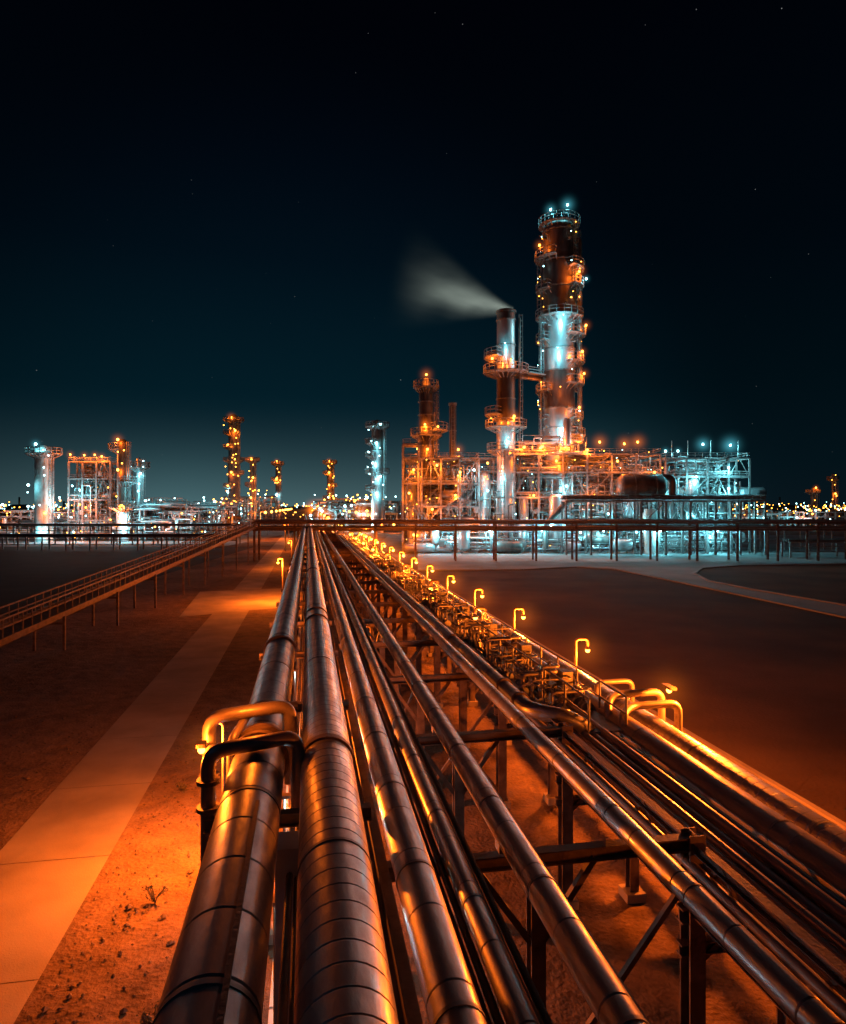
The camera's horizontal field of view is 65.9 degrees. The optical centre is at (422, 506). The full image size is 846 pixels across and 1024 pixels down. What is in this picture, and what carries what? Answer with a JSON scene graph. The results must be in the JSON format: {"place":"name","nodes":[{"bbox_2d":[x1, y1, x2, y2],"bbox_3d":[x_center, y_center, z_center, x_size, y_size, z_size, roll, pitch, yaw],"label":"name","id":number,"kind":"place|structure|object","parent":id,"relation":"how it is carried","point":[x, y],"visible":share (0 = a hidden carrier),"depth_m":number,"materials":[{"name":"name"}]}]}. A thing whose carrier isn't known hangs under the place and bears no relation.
{"place":"outdoors","nodes":[
{"label":"outdoors","id":0,"kind":"place"},
{"bbox_2d":[0,531,292,1023],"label":"service road","id":1,"kind":"structure","parent":0,"point":[41,901],"depth_m":21.82,"materials":[{"name":"concrete"}]},
{"bbox_2d":[0,508,845,1023],"bbox_3d":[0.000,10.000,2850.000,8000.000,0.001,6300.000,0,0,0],"label":"ground","id":2,"kind":"structure","parent":0,"point":[100,674],"depth_m":21.43,"materials":[{"name":"brown soil"}]},
{"bbox_2d":[0,503,94,528],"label":"distant process unit","id":3,"kind":"object","parent":2,"relation":"on","point":[28,514],"visible":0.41,"depth_m":288.16,"materials":[{"name":"metal"}]},
{"bbox_2d":[0,705,235,1023],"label":"gravel","id":4,"kind":"structure","parent":2,"relation":"on","point":[69,996],"depth_m":16.83,"materials":[{"name":"brown gravel"}]},
{"bbox_2d":[0,547,252,614],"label":"asphalt lot","id":5,"kind":"structure","parent":2,"relation":"on","point":[27,572],"depth_m":109.22,"materials":[{"name":"grey asphalt"}]},
{"bbox_2d":[0,519,257,650],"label":"elevated walkway","id":6,"kind":"structure","parent":2,"relation":"on","point":[27,623],"depth_m":54.83,"materials":[{"name":"metal"}]},
{"bbox_2d":[136,1001,158,1023],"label":"desert shrub","id":7,"kind":"object","parent":2,"relation":"on","point":[150,1019],"visible":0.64,"depth_m":12.47,"materials":[{"name":"brown plant"}]},
{"bbox_2d":[0,529,296,545],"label":"gravel yard","id":8,"kind":"structure","parent":2,"relation":"on","point":[244,538],"depth_m":187.70,"materials":[{"name":"gravel"},{"name":"sand"}]},
{"bbox_2d":[24,442,62,541],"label":"distillation tower","id":9,"kind":"structure","parent":8,"relation":"on","point":[44,457],"depth_m":184.05,"materials":[{"name":"metal"}]},
{"bbox_2d":[108,439,136,541],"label":"distillation column","id":10,"kind":"object","parent":8,"relation":"on","point":[123,483],"visible":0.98,"depth_m":185.61,"materials":[{"name":"metal"}]},
{"bbox_2d":[10,453,241,540],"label":"process unit","id":11,"kind":"object","parent":8,"relation":"on","point":[93,498],"visible":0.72,"depth_m":189.96,"materials":[{"name":"metal"}]},
{"bbox_2d":[130,458,149,540],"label":"distillation column","id":12,"kind":"object","parent":8,"relation":"on","point":[139,468],"visible":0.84,"depth_m":191.20,"materials":[{"name":"metal"}]},
{"bbox_2d":[133,497,253,527],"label":"distant process unit","id":13,"kind":"object","parent":8,"relation":"on","point":[238,511],"visible":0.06,"depth_m":297.10,"materials":[{"name":"metal"}]},
{"bbox_2d":[141,883,167,902],"bbox_3d":[-6.771,9.784,16.408,0.644,0.441,0.490,0,0,10],"label":"desert shrub","id":14,"kind":"object","parent":2,"relation":"on","point":[151,894],"visible":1,"depth_m":16.48,"materials":[{"name":"brown plant"}]},
{"bbox_2d":[175,778,189,791],"bbox_3d":[-8.438,9.786,22.889,0.595,0.436,0.358,0,0,33],"label":"desert shrub","id":15,"kind":"object","parent":2,"relation":"on","point":[184,787],"visible":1,"depth_m":22.86,"materials":[{"name":"brown plant"}]},
{"bbox_2d":[200,723,224,791],"bbox_3d":[-6.236,7.875,18.702,1.755,4.249,1.800,0,0,-10],"label":"rack lamp","id":16,"kind":"object","parent":2,"relation":"on","point":[223,758],"visible":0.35,"depth_m":18.75,"materials":[{"name":"metal"}]},
{"bbox_2d":[223,414,243,515],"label":"distillation column","id":17,"kind":"object","parent":2,"relation":"on","point":[233,421],"visible":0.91,"depth_m":347.56,"materials":[{"name":"metal"}]},
{"bbox_2d":[213,489,281,522],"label":"distant process unit","id":18,"kind":"object","parent":2,"relation":"on","point":[264,507],"visible":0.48,"depth_m":362.96,"materials":[{"name":"metal"}]},
{"bbox_2d":[245,457,259,521],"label":"distillation tower","id":19,"kind":"structure","parent":2,"relation":"on","point":[251,486],"depth_m":350.59,"materials":[{"name":"metal"}]},
{"bbox_2d":[271,460,283,516],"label":"distillation tower","id":20,"kind":"structure","parent":2,"relation":"on","point":[278,464],"depth_m":398.88,"materials":[{"name":"metal"}]},
{"bbox_2d":[277,557,283,587],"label":"rack lamp","id":21,"kind":"object","parent":2,"relation":"on","point":[282,570],"visible":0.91,"depth_m":68.41,"materials":[{"name":"metal"}]},
{"bbox_2d":[268,614,303,1023],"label":"concrete footing strip","id":22,"kind":"object","parent":2,"relation":"on","point":[270,1018],"visible":0.19,"depth_m":22.91,"materials":[{"name":"grey concrete"}]},
{"bbox_2d":[272,896,274,1023],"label":"pipe","id":23,"kind":"object","parent":22,"relation":"on","point":[273,904],"visible":0.31,"depth_m":12.17,"materials":[{"name":"metal"}]},
{"bbox_2d":[282,792,290,831],"bbox_3d":[-3.430,8.615,16.607,0.300,2.610,0.200,0,0,-10],"label":"work light","id":24,"kind":"object","parent":22,"relation":"on","point":[285,796],"visible":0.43,"depth_m":16.60,"materials":[{"name":"metal"}]},
{"bbox_2d":[275,830,298,1023],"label":"support plinth","id":25,"kind":"structure","parent":22,"relation":"on","point":[287,854],"depth_m":8.83,"materials":[{"name":"paint"}]},
{"bbox_2d":[288,785,290,807],"bbox_3d":[-4.297,8.615,21.531,0.300,2.610,0.200,0,0,-10],"label":"work light","id":26,"kind":"object","parent":22,"relation":"on","point":[289,788],"visible":0.2,"depth_m":21.54,"materials":[{"name":"metal"}]},
{"bbox_2d":[293,669,297,700],"bbox_3d":[-5.684,8.615,29.410,0.300,2.610,0.200,0,0,-10],"label":"work light","id":27,"kind":"object","parent":22,"relation":"on","point":[294,670],"visible":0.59,"depth_m":29.40,"materials":[{"name":"metal"}]},
{"bbox_2d":[260,508,361,539],"bbox_3d":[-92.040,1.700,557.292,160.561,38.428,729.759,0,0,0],"label":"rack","id":28,"kind":"object","parent":2,"relation":"on","point":[271,511],"visible":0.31,"depth_m":233.11,"materials":[{"name":"metal"}]},
{"bbox_2d":[323,459,336,502],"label":"distillation tower","id":29,"kind":"structure","parent":2,"relation":"on","point":[330,481],"depth_m":398.33,"materials":[{"name":"metal"}]},
{"bbox_2d":[333,494,369,508],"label":"distant process unit","id":30,"kind":"object","parent":2,"relation":"on","point":[349,499],"visible":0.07,"depth_m":405.70,"materials":[{"name":"metal"}]},
{"bbox_2d":[309,494,401,525],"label":"distant process unit","id":31,"kind":"object","parent":2,"relation":"on","point":[333,510],"visible":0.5,"depth_m":260.47,"materials":[{"name":"metal"}]},
{"bbox_2d":[365,420,388,532],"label":"distillation column","id":32,"kind":"object","parent":2,"relation":"on","point":[378,500],"visible":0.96,"depth_m":248.03,"materials":[{"name":"metal"}]},
{"bbox_2d":[367,424,380,513],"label":"lamps","id":33,"kind":"object","parent":32,"relation":"on","point":[373,463],"visible":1,"depth_m":246.34,"materials":[{"name":"glass"}]},
{"bbox_2d":[0,523,844,557],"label":"pipe rack","id":34,"kind":"object","parent":2,"relation":"on","point":[27,536],"visible":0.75,"depth_m":150.39,"materials":[{"name":"metal"}]},
{"bbox_2d":[0,497,845,518],"bbox_3d":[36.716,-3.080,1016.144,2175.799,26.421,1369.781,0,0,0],"label":"distant industrial area","id":35,"kind":"object","parent":2,"relation":"on","point":[297,512],"visible":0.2,"depth_m":635.47,"materials":[{"name":"metal"}]},
{"bbox_2d":[203,525,845,1023],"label":"pipe rack","id":36,"kind":"object","parent":2,"relation":"on","point":[697,945],"visible":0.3,"depth_m":11.92,"materials":[{"name":"metal"}]},
{"bbox_2d":[152,512,307,1023],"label":"insulated pipeline","id":37,"kind":"object","parent":36,"relation":"on","point":[217,971],"visible":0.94,"depth_m":6.65,"materials":[{"name":"metal"}]},
{"bbox_2d":[196,700,304,865],"bbox_3d":[-3.154,4.200,10.554,2.641,2.399,1.880,0,0,-24],"label":"expansion loop","id":38,"kind":"object","parent":37,"relation":"attached to","point":[211,751],"visible":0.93,"depth_m":10.11,"materials":[{"name":"metal"}]},
{"bbox_2d":[293,512,398,1023],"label":"insulated pipeline","id":39,"kind":"object","parent":36,"relation":"on","point":[342,973],"visible":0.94,"depth_m":6.73,"materials":[{"name":"metal"}]},
{"bbox_2d":[311,518,487,1023],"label":"insulated pipeline","id":40,"kind":"object","parent":36,"relation":"on","point":[449,994],"visible":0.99,"depth_m":8.05,"materials":[{"name":"metal"}]},
{"bbox_2d":[398,551,404,560],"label":"rack lamp","id":41,"kind":"object","parent":36,"relation":"on","point":[399,552],"visible":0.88,"depth_m":74.54,"materials":[{"name":"metal"}]},
{"bbox_2d":[410,557,417,567],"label":"rack lamp","id":42,"kind":"object","parent":36,"relation":"on","point":[415,558],"visible":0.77,"depth_m":65.76,"materials":[{"name":"metal"}]},
{"bbox_2d":[311,514,539,1023],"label":"insulated pipeline","id":43,"kind":"object","parent":36,"relation":"on","point":[515,1005],"visible":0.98,"depth_m":8.91,"materials":[{"name":"metal"}]},
{"bbox_2d":[426,565,433,577],"bbox_3d":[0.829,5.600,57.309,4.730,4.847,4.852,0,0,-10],"label":"rack lamp","id":44,"kind":"object","parent":36,"relation":"on","point":[432,569],"visible":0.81,"depth_m":57.16,"materials":[{"name":"metal"}]},
{"bbox_2d":[429,580,438,590],"bbox_3d":[0.488,5.250,42.224,2.911,2.983,2.986,0,0,-10],"label":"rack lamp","id":45,"kind":"object","parent":36,"relation":"on","point":[430,583],"visible":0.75,"depth_m":42.20,"materials":[{"name":"metal"}]},
{"bbox_2d":[446,574,454,588],"bbox_3d":[2.291,5.600,49.001,4.401,4.510,4.514,0,0,-10],"label":"rack lamp","id":46,"kind":"object","parent":36,"relation":"on","point":[452,576],"visible":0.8,"depth_m":48.88,"materials":[{"name":"metal"}]},
{"bbox_2d":[327,524,594,734],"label":"insulated pipeline","id":47,"kind":"object","parent":36,"relation":"on","point":[523,703],"visible":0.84,"depth_m":20.32,"materials":[{"name":"metal"}]},
{"bbox_2d":[277,518,650,1023],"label":"conduit bundle","id":48,"kind":"object","parent":36,"relation":"on","point":[406,1002],"visible":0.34,"depth_m":8.79,"materials":[{"name":"metal"}]},
{"bbox_2d":[473,588,483,607],"bbox_3d":[3.711,5.600,40.934,4.082,4.183,4.187,0,0,-10],"label":"rack lamp","id":49,"kind":"object","parent":36,"relation":"on","point":[474,595],"visible":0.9,"depth_m":40.82,"materials":[{"name":"metal"}]},
{"bbox_2d":[318,524,648,1023],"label":"insulated pipeline","id":50,"kind":"object","parent":36,"relation":"on","point":[608,998],"visible":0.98,"depth_m":8.68,"materials":[{"name":"metal"}]},
{"bbox_2d":[513,607,525,628],"bbox_3d":[5.089,5.600,33.103,3.772,3.865,3.869,0,0,-10],"label":"rack lamp","id":51,"kind":"object","parent":36,"relation":"on","point":[523,615],"visible":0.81,"depth_m":32.99,"materials":[{"name":"metal"}]},
{"bbox_2d":[574,637,590,667],"bbox_3d":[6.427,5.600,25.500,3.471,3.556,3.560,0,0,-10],"label":"rack lamp","id":52,"kind":"object","parent":36,"relation":"on","point":[587,648],"visible":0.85,"depth_m":25.38,"materials":[{"name":"metal"}]},
{"bbox_2d":[320,515,845,901],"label":"insulated pipeline","id":53,"kind":"object","parent":36,"relation":"on","point":[822,863],"visible":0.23,"depth_m":12.69,"materials":[{"name":"metal"}]},
{"bbox_2d":[594,678,681,737],"bbox_3d":[6.785,5.320,19.004,3.766,3.197,3.480,0,0,-10],"label":"expansion loop","id":54,"kind":"object","parent":53,"relation":"attached to","point":[661,704],"visible":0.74,"depth_m":18.62,"materials":[{"name":"metal"}]},
{"bbox_2d":[328,524,845,1022],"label":"bore pipes","id":55,"kind":"object","parent":36,"relation":"on","point":[814,920],"visible":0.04,"depth_m":10.90,"materials":[{"name":"metal"}]},
{"bbox_2d":[374,557,393,568],"bbox_3d":[-3.905,5.473,63.956,1.921,1.187,3.629,0,0,-10],"label":"valve manifold","id":56,"kind":"object","parent":55,"relation":"on","point":[382,565],"visible":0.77,"depth_m":63.20,"materials":[{"name":"metal"}]},
{"bbox_2d":[390,565,409,578],"bbox_3d":[-1.989,5.516,54.524,1.624,1.100,3.346,0,0,-10],"label":"valve manifold","id":57,"kind":"object","parent":55,"relation":"on","point":[393,574],"visible":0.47,"depth_m":53.77,"materials":[{"name":"metal"}]},
{"bbox_2d":[396,573,424,593],"bbox_3d":[-0.918,5.469,46.937,2.051,1.189,4.455,0,0,-10],"label":"valve manifold","id":58,"kind":"object","parent":55,"relation":"on","point":[404,583],"visible":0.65,"depth_m":46.42,"materials":[{"name":"metal"}]},
{"bbox_2d":[411,585,446,608],"bbox_3d":[0.289,5.506,40.179,1.901,1.126,4.376,0,0,-10],"label":"valve manifold","id":59,"kind":"object","parent":55,"relation":"on","point":[428,602],"visible":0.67,"depth_m":39.29,"materials":[{"name":"metal"}]},
{"bbox_2d":[435,601,469,625],"bbox_3d":[1.458,5.508,34.251,1.836,1.098,3.922,0,0,-10],"label":"valve manifold","id":60,"kind":"object","parent":55,"relation":"on","point":[464,608],"visible":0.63,"depth_m":33.54,"materials":[{"name":"metal"}]},
{"bbox_2d":[451,612,509,648],"bbox_3d":[2.312,5.473,29.419,2.045,1.175,4.246,0,0,-10],"label":"valve manifold","id":61,"kind":"object","parent":55,"relation":"on","point":[487,623],"visible":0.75,"depth_m":28.66,"materials":[{"name":"metal"}]},
{"bbox_2d":[345,532,627,733],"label":"catwalk","id":62,"kind":"object","parent":55,"relation":"on","point":[603,721],"visible":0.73,"depth_m":22.62,"materials":[{"name":"metal"}]},
{"bbox_2d":[473,607,486,619],"bbox_3d":[2.696,5.366,30.936,0.701,1.267,0.280,0,0,-10],"label":"rack lamp","id":63,"kind":"object","parent":62,"relation":"on","point":[480,608],"visible":0.64,"depth_m":30.90,"materials":[{"name":"metal"}]},
{"bbox_2d":[476,633,536,678],"bbox_3d":[3.079,5.467,24.804,1.924,1.198,4.564,0,0,-10],"label":"valve manifold","id":64,"kind":"object","parent":55,"relation":"on","point":[490,654],"visible":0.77,"depth_m":24.27,"materials":[{"name":"metal"}]},
{"bbox_2d":[508,660,594,709],"bbox_3d":[3.716,5.469,20.916,1.829,1.174,4.413,0,0,-10],"label":"valve manifold","id":65,"kind":"object","parent":55,"relation":"on","point":[567,675],"visible":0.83,"depth_m":20.04,"materials":[{"name":"metal"}]},
{"bbox_2d":[331,531,845,1023],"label":"insulated pipeline","id":66,"kind":"object","parent":36,"relation":"on","point":[781,985],"visible":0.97,"depth_m":9.28,"materials":[{"name":"metal"}]},
{"bbox_2d":[338,525,845,856],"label":"insulated pipeline","id":67,"kind":"object","parent":36,"relation":"on","point":[831,834],"visible":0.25,"depth_m":15.04,"materials":[{"name":"metal"}]},
{"bbox_2d":[252,519,845,560],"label":"pipe bridge","id":68,"kind":"structure","parent":2,"relation":"on","point":[576,528],"depth_m":120.43,"materials":[{"name":"metal"}]},
{"bbox_2d":[474,417,661,552],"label":"process unit","id":69,"kind":"object","parent":2,"relation":"on","point":[533,498],"visible":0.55,"depth_m":145.17,"materials":[{"name":"metal"}]},
{"bbox_2d":[377,535,844,551],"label":"plant yard","id":70,"kind":"structure","parent":2,"relation":"on","point":[395,541],"depth_m":168.04,"materials":[{"name":"concrete"}]},
{"bbox_2d":[410,378,447,525],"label":"process column","id":71,"kind":"structure","parent":70,"relation":"on","point":[426,435],"depth_m":148.48,"materials":[{"name":"metal"}]},
{"bbox_2d":[402,439,479,552],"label":"process unit","id":72,"kind":"object","parent":70,"relation":"on","point":[449,499],"visible":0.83,"depth_m":143.59,"materials":[{"name":"metal"}]},
{"bbox_2d":[449,402,456,548],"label":"vent stack","id":73,"kind":"object","parent":70,"relation":"on","point":[452,428],"visible":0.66,"depth_m":155.18,"materials":[{"name":"metal"}]},
{"bbox_2d":[483,308,545,539],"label":"smokestack","id":74,"kind":"object","parent":70,"relation":"on","point":[506,373],"visible":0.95,"depth_m":144.22,"materials":[{"name":"metal"}]},
{"bbox_2d":[534,209,585,547],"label":"distillation column","id":75,"kind":"structure","parent":70,"relation":"on","point":[561,250],"depth_m":147.07,"materials":[{"name":"metal"}]},
{"bbox_2d":[537,203,587,444],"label":"column lamps","id":76,"kind":"object","parent":75,"relation":"attached to","point":[563,314],"depth_m":146.60,"materials":[{"name":"glass"}]},
{"bbox_2d":[403,524,753,553],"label":"pump station","id":77,"kind":"object","parent":70,"relation":"on","point":[439,544],"visible":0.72,"depth_m":139.21,"materials":[{"name":"metal"}]},
{"bbox_2d":[560,495,766,554],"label":"pipe rack","id":78,"kind":"object","parent":70,"relation":"on","point":[690,499],"visible":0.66,"depth_m":134.50,"materials":[{"name":"metal"}]},
{"bbox_2d":[616,474,676,494],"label":"horizontal drum","id":79,"kind":"object","parent":78,"relation":"on","point":[641,484],"visible":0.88,"depth_m":135.49,"materials":[{"name":"metal"}]},
{"bbox_2d":[400,561,845,829],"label":"kerb","id":80,"kind":"structure","parent":2,"relation":"on","point":[803,801],"depth_m":24.94,"materials":[{"name":"concrete"}]},
{"bbox_2d":[401,553,845,822],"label":"sand lot","id":81,"kind":"structure","parent":2,"relation":"on","point":[760,685],"depth_m":47.02,"materials":[{"name":"brown sand"}]},
{"bbox_2d":[418,563,845,618],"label":"kerb","id":82,"kind":"structure","parent":81,"relation":"on","point":[780,603],"depth_m":85.52,"materials":[{"name":"concrete"}]},
{"bbox_2d":[638,441,766,553],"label":"process unit","id":83,"kind":"object","parent":2,"relation":"on","point":[694,480],"visible":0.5,"depth_m":143.56,"materials":[{"name":"metal"}]},
{"bbox_2d":[732,508,845,525],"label":"distant process unit","id":84,"kind":"object","parent":2,"relation":"on","point":[786,514],"visible":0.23,"depth_m":331.18,"materials":[{"name":"metal"}]},
{"bbox_2d":[805,487,820,524],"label":"distillation tower","id":85,"kind":"structure","parent":2,"relation":"on","point":[813,492],"depth_m":359.03,"materials":[{"name":"metal"}]},
{"bbox_2d":[827,473,839,524],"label":"distillation column","id":86,"kind":"object","parent":2,"relation":"on","point":[833,479],"visible":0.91,"depth_m":359.33,"materials":[{"name":"metal"}]},
{"bbox_2d":[0,0,845,507],"label":"sky","id":87,"kind":"structure","parent":0,"point":[283,217],"materials":[{"name":"black"}]},
{"bbox_2d":[418,552,845,615],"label":"plant road","id":88,"kind":"structure","parent":0,"point":[677,566],"depth_m":116.84,"materials":[{"name":"grey asphalt"}]}
]}

